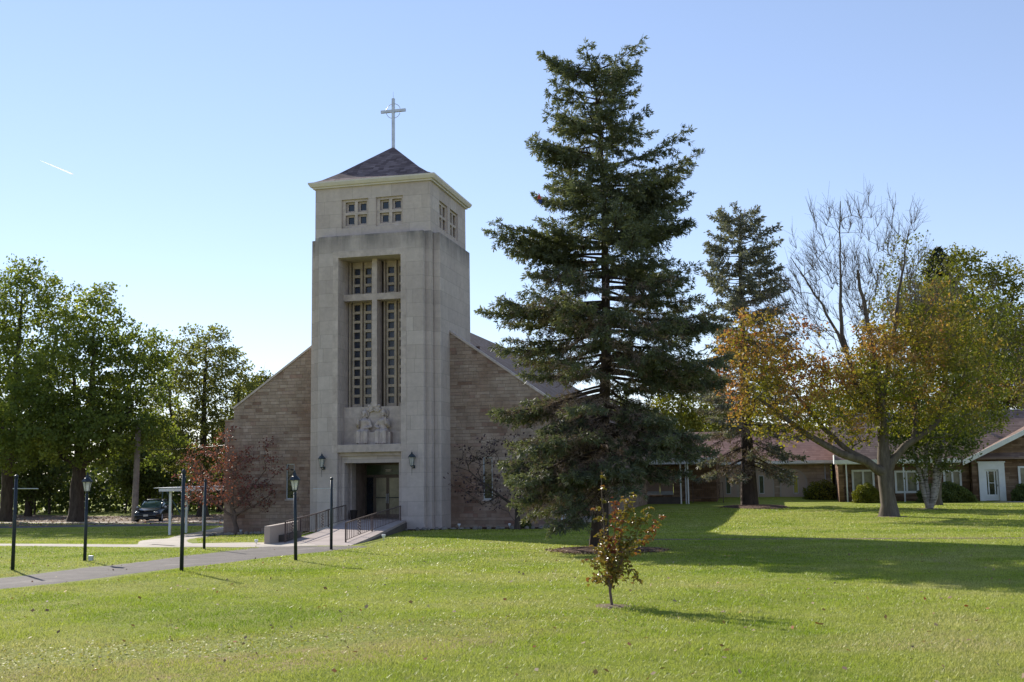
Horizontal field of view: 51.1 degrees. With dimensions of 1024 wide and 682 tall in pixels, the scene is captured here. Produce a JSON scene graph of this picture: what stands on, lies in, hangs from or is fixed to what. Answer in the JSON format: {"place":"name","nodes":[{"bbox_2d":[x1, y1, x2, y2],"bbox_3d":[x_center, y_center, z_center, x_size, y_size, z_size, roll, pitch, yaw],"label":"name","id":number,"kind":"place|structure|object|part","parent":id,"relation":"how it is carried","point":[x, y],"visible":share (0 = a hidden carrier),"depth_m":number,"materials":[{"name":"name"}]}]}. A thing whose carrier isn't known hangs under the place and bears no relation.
{"place":"outdoors","nodes":[
{"label":"outdoors","id":0,"kind":"place"},
{"bbox_2d":[40,160,72,174],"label":"contrail","id":1,"kind":"object","parent":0,"point":[59,168],"visible":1,"depth_m":8224.96,"materials":[{"name":"white"}]},
{"bbox_2d":[0,521,218,522],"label":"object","id":2,"kind":"structure","parent":0,"point":[107,522],"depth_m":72.19,"materials":[{"name":"grey asphalt"}]},
{"bbox_2d":[134,499,173,521],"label":"parked car","id":3,"kind":"object","parent":2,"relation":"on","point":[148,509],"visible":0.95,"depth_m":72.70,"materials":[{"name":"black paint"}]},
{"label":"windows","id":4,"kind":"part","parent":3,"relation":"part of","materials":[{"name":"black glass"}]},
{"bbox_2d":[0,523,222,527],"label":"side road","id":5,"kind":"structure","parent":0,"point":[213,524],"depth_m":64.91,"materials":[{"name":"grey asphalt"}]},
{"bbox_2d":[1,514,223,526],"bbox_3d":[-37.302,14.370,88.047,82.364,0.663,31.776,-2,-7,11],"label":"leaf littered ground","id":6,"kind":"structure","parent":0,"point":[90,518],"depth_m":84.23,"materials":[{"name":"brown plant"}]},
{"bbox_2d":[0,409,86,516],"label":"tree","id":7,"kind":"object","parent":6,"relation":"on","point":[37,476],"visible":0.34,"depth_m":96.17,"materials":[{"name":"green plant"}]},
{"bbox_2d":[162,491,190,514],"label":"swing frame","id":8,"kind":"object","parent":6,"relation":"on","point":[174,503],"visible":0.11,"depth_m":92.32,"materials":[{"name":"grey metal"}]},
{"bbox_2d":[0,546,372,588],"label":"asphalt path","id":9,"kind":"structure","parent":0,"point":[80,574],"depth_m":25.52,"materials":[{"name":"grey asphalt"}]},
{"bbox_2d":[0,489,1023,681],"bbox_3d":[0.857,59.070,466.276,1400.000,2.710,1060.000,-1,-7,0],"label":"ground","id":10,"kind":"structure","parent":0,"point":[792,502],"depth_m":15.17,"materials":[{"name":"green plant"}]},
{"bbox_2d":[11,475,38,569],"bbox_3d":[-11.225,4.216,24.660,0.590,2.270,0.100,-1,-7,0],"label":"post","id":11,"kind":"object","parent":10,"relation":"on","point":[16,488],"visible":0.91,"depth_m":24.64,"materials":[{"name":"metal"}]},
{"bbox_2d":[0,253,104,521],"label":"maple tree","id":12,"kind":"object","parent":10,"relation":"on","point":[11,333],"visible":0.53,"depth_m":80.14,"materials":[{"name":"green plant"}]},
{"bbox_2d":[81,472,92,560],"bbox_3d":[-11.094,4.616,27.916,0.251,2.380,0.290,-1,-7,0],"label":"lamp post","id":13,"kind":"object","parent":10,"relation":"on","point":[87,481],"visible":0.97,"depth_m":27.91,"materials":[{"name":"metal"}]},
{"bbox_2d":[0,544,178,546],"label":"concrete walk","id":14,"kind":"structure","parent":10,"relation":"on","point":[113,545],"depth_m":36.12,"materials":[{"name":"grey concrete"}]},
{"bbox_2d":[88,555,93,560],"bbox_3d":[-10.939,5.664,27.837,0.110,0.180,0.100,-1,-7,0],"label":"junction box","id":15,"kind":"object","parent":10,"relation":"on","point":[91,557],"visible":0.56,"depth_m":27.80,"materials":[{"name":"metal"}]},
{"bbox_2d":[0,282,195,521],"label":"maple tree","id":16,"kind":"object","parent":10,"relation":"on","point":[93,418],"visible":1,"depth_m":74.37,"materials":[{"name":"green plant"}]},
{"bbox_2d":[0,522,222,524],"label":"parking strip","id":17,"kind":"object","parent":10,"relation":"on","point":[108,523],"visible":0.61,"depth_m":69.12,"materials":[{"name":"grey asphalt"}]},
{"bbox_2d":[0,441,224,514],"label":"wood","id":18,"kind":"object","parent":10,"relation":"on","point":[62,500],"visible":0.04,"depth_m":104.88,"materials":[{"name":"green plant"}]},
{"bbox_2d":[131,424,140,521],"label":"utility pole","id":19,"kind":"object","parent":10,"relation":"on","point":[135,493],"visible":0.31,"depth_m":73.22,"materials":[{"name":"brown wood"}]},
{"bbox_2d":[145,445,224,449],"bbox_3d":[-19.730,6.255,62.752,0.350,0.423,24.653,3,-8,-28],"label":"service wire","id":20,"kind":"object","parent":19,"relation":"attached to","point":[173,449],"visible":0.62,"depth_m":64.00,"materials":[{"name":"black metal"}]},
{"bbox_2d":[91,421,191,504],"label":"tree","id":21,"kind":"object","parent":10,"relation":"on","point":[121,476],"visible":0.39,"depth_m":96.37,"materials":[{"name":"green plant"}]},
{"bbox_2d":[138,527,222,544],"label":"concrete walk","id":22,"kind":"structure","parent":10,"relation":"on","point":[175,539],"depth_m":41.68,"materials":[{"name":"grey concrete"}]},
{"bbox_2d":[179,469,185,570],"bbox_3d":[-7.203,3.959,23.435,0.089,2.300,0.094,-1,-7,0],"label":"lamp post","id":23,"kind":"object","parent":10,"relation":"on","point":[182,523],"visible":0.91,"depth_m":23.40,"materials":[{"name":"metal"}]},
{"bbox_2d":[159,486,223,534],"bbox_3d":[-15.159,8.737,55.310,4.368,2.462,7.140,-1,-7,0],"label":"walkway canopy","id":24,"kind":"object","parent":10,"relation":"on","point":[170,489],"visible":0.27,"depth_m":52.65,"materials":[{"name":"white paint"}]},
{"bbox_2d":[138,323,264,516],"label":"oak tree","id":25,"kind":"object","parent":10,"relation":"on","point":[203,425],"visible":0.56,"depth_m":87.13,"materials":[{"name":"green plant"}]},
{"bbox_2d":[203,479,206,548],"bbox_3d":[-9.443,5.364,32.939,0.089,2.240,0.094,-1,-7,0],"label":"lamp post","id":26,"kind":"object","parent":10,"relation":"on","point":[204,517],"visible":0.91,"depth_m":32.90,"materials":[{"name":"metal"}]},
{"bbox_2d":[158,542,316,546],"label":"concrete walk","id":27,"kind":"structure","parent":10,"relation":"on","point":[251,544],"depth_m":34.51,"materials":[{"name":"grey concrete"}]},
{"bbox_2d":[219,366,275,428],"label":"tree","id":28,"kind":"object","parent":10,"relation":"on","point":[265,377],"visible":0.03,"depth_m":105.67,"materials":[{"name":"green plant"}]},
{"bbox_2d":[264,521,301,543],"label":"cheek wall","id":29,"kind":"structure","parent":10,"relation":"on","point":[274,533],"depth_m":35.77,"materials":[{"name":"concrete"}]},
{"bbox_2d":[289,470,299,559],"bbox_3d":[-5.389,4.377,26.645,0.251,2.320,0.290,-2,-7,0],"label":"lamp post","id":30,"kind":"object","parent":10,"relation":"on","point":[294,479],"visible":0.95,"depth_m":26.65,"materials":[{"name":"metal"}]},
{"bbox_2d":[313,477,333,549],"bbox_3d":[-5.546,5.120,31.491,0.620,2.210,0.100,-1,-7,0],"label":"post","id":31,"kind":"object","parent":10,"relation":"on","point":[331,488],"visible":0.91,"depth_m":31.48,"materials":[{"name":"metal"}]},
{"bbox_2d":[278,520,406,545],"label":"entrance ramp","id":32,"kind":"structure","parent":10,"relation":"on","point":[320,538],"depth_m":39.29,"materials":[{"name":"concrete"}]},
{"bbox_2d":[284,505,345,541],"bbox_3d":[-7.444,6.986,41.568,0.130,0.893,12.101,-1,-7,0],"label":"ramp railing","id":33,"kind":"object","parent":32,"relation":"on","point":[316,525],"visible":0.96,"depth_m":40.57,"materials":[{"name":"metal"}]},
{"bbox_2d":[345,506,400,541],"bbox_3d":[-5.194,6.912,41.029,0.110,0.843,11.968,-1,-7,3],"label":"ramp railing","id":34,"kind":"object","parent":32,"relation":"on","point":[353,520],"visible":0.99,"depth_m":40.18,"materials":[{"name":"metal"}]},
{"bbox_2d":[223,98,646,532],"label":"church","id":35,"kind":"structure","parent":10,"relation":"on","point":[390,385],"depth_m":49.15,"materials":[{"name":"stone"}]},
{"bbox_2d":[350,510,357,519],"bbox_3d":[-7.163,7.872,48.513,0.361,0.430,0.370,-3,-7,14],"label":"urn planter","id":36,"kind":"object","parent":35,"relation":"on","point":[353,513],"visible":0.83,"depth_m":48.39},
{"bbox_2d":[375,476,387,517],"bbox_3d":[-6.155,7.319,50.329,0.640,1.920,0.124,-3,-7,14],"label":"door","id":37,"kind":"structure","parent":35,"relation":"in","point":[381,482],"depth_m":50.36,"materials":[{"name":"clear glass"}]},
{"bbox_2d":[388,476,398,516],"bbox_3d":[-5.515,7.290,50.169,0.640,1.920,0.124,-3,-7,14],"label":"door","id":38,"kind":"structure","parent":35,"relation":"in","point":[393,481],"depth_m":50.22,"materials":[{"name":"clear glass"}]},
{"bbox_2d":[0,588,965,680],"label":"fallen leaves","id":39,"kind":"object","parent":10,"relation":"on","point":[176,650],"visible":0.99,"depth_m":11.90,"materials":[{"name":"brown plant"}]},
{"bbox_2d":[408,527,572,530],"bbox_3d":[-0.990,8.196,46.841,7.930,0.066,2.459,-1,-7,0],"label":"mulch bed","id":40,"kind":"object","parent":10,"relation":"on","point":[484,528],"visible":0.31,"depth_m":46.50,"materials":[{"name":"brown soil"}]},
{"bbox_2d":[520,518,531,527],"bbox_3d":[0.598,8.081,46.904,0.614,0.728,0.577,-1,-7,0],"label":"evergreen","id":41,"kind":"object","parent":40,"relation":"on","point":[529,525],"visible":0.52,"depth_m":46.76,"materials":[{"name":"green plant"}]},
{"bbox_2d":[88,410,895,501],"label":"treeline","id":42,"kind":"object","parent":10,"relation":"on","point":[695,427],"depth_m":153.87,"materials":[{"name":"green plant"}]},
{"bbox_2d":[443,429,544,529],"bbox_3d":[-0.267,5.900,45.651,4.512,4.434,4.028,-6,-9,35],"label":"dogwood tree","id":43,"kind":"object","parent":10,"relation":"on","point":[517,525],"visible":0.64,"depth_m":45.43,"materials":[{"name":"red plant"}]},
{"bbox_2d":[0,528,1023,577],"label":"grass","id":44,"kind":"structure","parent":10,"relation":"on","point":[662,559],"depth_m":28.34,"materials":[{"name":"green plant"}]},
{"bbox_2d":[0,503,1023,543],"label":"grass","id":45,"kind":"structure","parent":10,"relation":"on","point":[243,536],"depth_m":49.63,"materials":[{"name":"green plant"}]},
{"bbox_2d":[1,536,1023,681],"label":"fallen leaves","id":46,"kind":"object","parent":10,"relation":"on","point":[595,671],"visible":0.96,"depth_m":14.22,"materials":[{"name":"brown plant"}]},
{"bbox_2d":[474,32,737,545],"bbox_3d":[2.571,-1.356,30.583,7.372,14.390,8.148,-1,-7,0],"label":"spruce tree","id":47,"kind":"object","parent":10,"relation":"on","point":[569,459],"visible":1,"depth_m":29.28,"materials":[{"name":"green plant"}]},
{"bbox_2d":[545,546,670,553],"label":"fallen leaves","id":48,"kind":"object","parent":10,"relation":"on","point":[667,549],"visible":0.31,"depth_m":28.13,"materials":[{"name":"brown plant"}]},
{"bbox_2d":[553,546,666,553],"bbox_3d":[2.652,5.597,28.736,3.503,0.175,3.028,-1,-7,0],"label":"mulch ring","id":49,"kind":"object","parent":10,"relation":"on","point":[582,549],"visible":0.36,"depth_m":28.24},
{"bbox_2d":[596,604,631,607],"bbox_3d":[1.442,3.770,15.252,0.567,0.026,0.624,-1,-7,0],"label":"mulch ring","id":50,"kind":"object","parent":10,"relation":"on","point":[611,606],"visible":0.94,"depth_m":15.19,"materials":[{"name":"brown wood"}]},
{"bbox_2d":[581,471,666,604],"bbox_3d":[1.594,2.811,15.337,1.199,1.933,0.809,-2,-7,13],"label":"sapling","id":51,"kind":"object","parent":50,"relation":"on","point":[612,571],"visible":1,"depth_m":15.33,"materials":[{"name":"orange plant"}]},
{"bbox_2d":[646,457,722,503],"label":"porch building","id":52,"kind":"structure","parent":10,"relation":"on","point":[661,493],"depth_m":80.24,"materials":[{"name":"brown stone"}]},
{"bbox_2d":[647,478,659,494],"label":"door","id":53,"kind":"structure","parent":52,"relation":"in","point":[655,490],"depth_m":80.90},
{"bbox_2d":[660,470,672,494],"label":"window","id":54,"kind":"structure","parent":52,"relation":"in","point":[668,490],"depth_m":80.67,"materials":[{"name":"grey glass"}]},
{"bbox_2d":[646,387,726,431],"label":"tree","id":55,"kind":"object","parent":10,"relation":"on","point":[686,415],"visible":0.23,"depth_m":102.37,"materials":[{"name":"green plant"}]},
{"bbox_2d":[692,482,723,502],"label":"stair railing","id":56,"kind":"object","parent":10,"relation":"on","point":[706,491],"visible":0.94,"depth_m":79.11,"materials":[{"name":"metal"}]},
{"bbox_2d":[690,388,759,431],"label":"tree","id":57,"kind":"object","parent":10,"relation":"on","point":[722,427],"visible":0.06,"depth_m":106.48,"materials":[{"name":"green plant"}]},
{"bbox_2d":[692,201,816,504],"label":"spruce tree","id":58,"kind":"object","parent":10,"relation":"on","point":[749,453],"visible":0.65,"depth_m":71.09,"materials":[{"name":"green plant"}]},
{"bbox_2d":[720,504,789,508],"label":"mulch ring","id":59,"kind":"object","parent":10,"relation":"on","point":[762,506],"visible":0.92,"depth_m":68.04,"materials":[{"name":"brown soil"}]},
{"bbox_2d":[690,429,832,496],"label":"annex wing","id":60,"kind":"structure","parent":10,"relation":"on","point":[816,467],"depth_m":83.28,"materials":[{"name":"brown brick"}]},
{"bbox_2d":[725,476,730,493],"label":"window","id":61,"kind":"structure","parent":60,"relation":"in","point":[728,486],"depth_m":83.98,"materials":[{"name":"green glass"}]},
{"bbox_2d":[759,475,763,493],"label":"window","id":62,"kind":"structure","parent":60,"relation":"in","point":[761,477],"depth_m":83.39,"materials":[{"name":"green glass"}]},
{"bbox_2d":[793,475,798,493],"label":"window","id":63,"kind":"structure","parent":60,"relation":"in","point":[796,490],"depth_m":82.76,"materials":[{"name":"orange glass"}]},
{"bbox_2d":[802,479,836,499],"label":"ragged shrub","id":64,"kind":"object","parent":10,"relation":"on","point":[818,490],"visible":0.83,"depth_m":80.20,"materials":[{"name":"green plant"}]},
{"bbox_2d":[793,353,892,479],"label":"tree","id":65,"kind":"object","parent":10,"relation":"on","point":[812,406],"visible":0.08,"depth_m":106.12,"materials":[{"name":"green plant"}]},
{"bbox_2d":[701,179,1017,515],"bbox_3d":[17.410,0.032,54.206,15.838,17.775,7.851,-1,-7,0],"label":"maple tree","id":66,"kind":"object","parent":10,"relation":"on","point":[878,385],"visible":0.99,"depth_m":53.72,"materials":[{"name":"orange plant"}]},
{"bbox_2d":[851,482,879,502],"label":"clipped bush","id":67,"kind":"object","parent":10,"relation":"on","point":[865,492],"visible":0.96,"depth_m":74.27,"materials":[{"name":"green plant"}]},
{"bbox_2d":[852,229,953,407],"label":"birch tree","id":68,"kind":"object","parent":10,"relation":"on","point":[893,277],"visible":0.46,"depth_m":84.76,"materials":[{"name":"green plant"}]},
{"bbox_2d":[829,409,1023,501],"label":"house","id":69,"kind":"structure","parent":10,"relation":"on","point":[995,472],"depth_m":76.49,"materials":[{"name":"brown stone"}]},
{"bbox_2d":[851,470,874,490],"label":"window","id":70,"kind":"structure","parent":69,"relation":"in","point":[858,476],"depth_m":77.98,"materials":[{"name":"glass"}]},
{"bbox_2d":[894,470,918,492],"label":"window","id":71,"kind":"structure","parent":69,"relation":"in","point":[898,475],"depth_m":77.22,"materials":[{"name":"white glass"}]},
{"bbox_2d":[943,470,961,485],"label":"window","id":72,"kind":"structure","parent":69,"relation":"in","point":[953,476],"depth_m":76.49,"materials":[{"name":"white glass"}]},
{"bbox_2d":[985,470,999,500],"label":"door","id":73,"kind":"structure","parent":69,"relation":"in","point":[991,476],"depth_m":75.08,"materials":[{"name":"white paint"}]},
{"bbox_2d":[1018,466,1023,485],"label":"window","id":74,"kind":"structure","parent":69,"relation":"in","point":[1020,468],"depth_m":74.70,"materials":[{"name":"white paint"}]},
{"bbox_2d":[871,379,992,508],"bbox_3d":[24.514,5.864,62.535,7.115,8.013,6.320,-1,-7,0],"label":"birch clump","id":75,"kind":"object","parent":10,"relation":"on","point":[937,470],"visible":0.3,"depth_m":62.11,"materials":[{"name":"green plant"}]},
{"bbox_2d":[902,245,968,393],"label":"spruce tree","id":76,"kind":"object","parent":10,"relation":"on","point":[938,250],"visible":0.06,"depth_m":110.95,"materials":[{"name":"green plant"}]},
{"bbox_2d":[858,252,1023,504],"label":"maple tree","id":77,"kind":"object","parent":10,"relation":"on","point":[1011,316],"visible":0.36,"depth_m":68.60,"materials":[{"name":"green plant"}]},
{"bbox_2d":[915,481,978,502],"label":"dark bush","id":78,"kind":"object","parent":10,"relation":"on","point":[952,492],"visible":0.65,"depth_m":72.89,"materials":[{"name":"green plant"}]},
{"bbox_2d":[924,242,1023,408],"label":"poplar tree","id":79,"kind":"object","parent":10,"relation":"on","point":[977,277],"visible":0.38,"depth_m":97.35,"materials":[{"name":"green plant"}]},
{"bbox_2d":[937,343,1023,409],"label":"dark tree","id":80,"kind":"object","parent":10,"relation":"on","point":[1009,398],"visible":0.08,"depth_m":90.77,"materials":[{"name":"green plant"}]},
{"bbox_2d":[984,299,1023,408],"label":"tree","id":81,"kind":"object","parent":10,"relation":"on","point":[1020,358],"visible":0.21,"depth_m":84.29,"materials":[{"name":"green plant"}]},
{"bbox_2d":[1011,483,1023,500],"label":"dark bush","id":82,"kind":"object","parent":10,"relation":"on","point":[1017,493],"visible":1,"depth_m":72.47,"materials":[{"name":"green plant"}]},
{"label":"mulch bed","id":83,"kind":"structure","parent":10,"relation":"on","visible":0},
{"bbox_2d":[171,426,288,533],"bbox_3d":[-13.211,6.515,50.153,5.483,5.286,3.819,-1,-7,0],"label":"redbud tree","id":84,"kind":"object","parent":83,"relation":"on","point":[226,499],"visible":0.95,"depth_m":50.16,"materials":[{"name":"red plant"}]},
{"bbox_2d":[0,0,1023,471],"label":"sky","id":85,"kind":"structure","parent":0,"point":[192,136],"materials":[{"name":"blue"}]},
{"bbox_2d":[588,537,1023,539],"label":"lawn walk","id":86,"kind":"structure","parent":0,"point":[831,538],"depth_m":33.53,"materials":[{"name":"grey concrete"}]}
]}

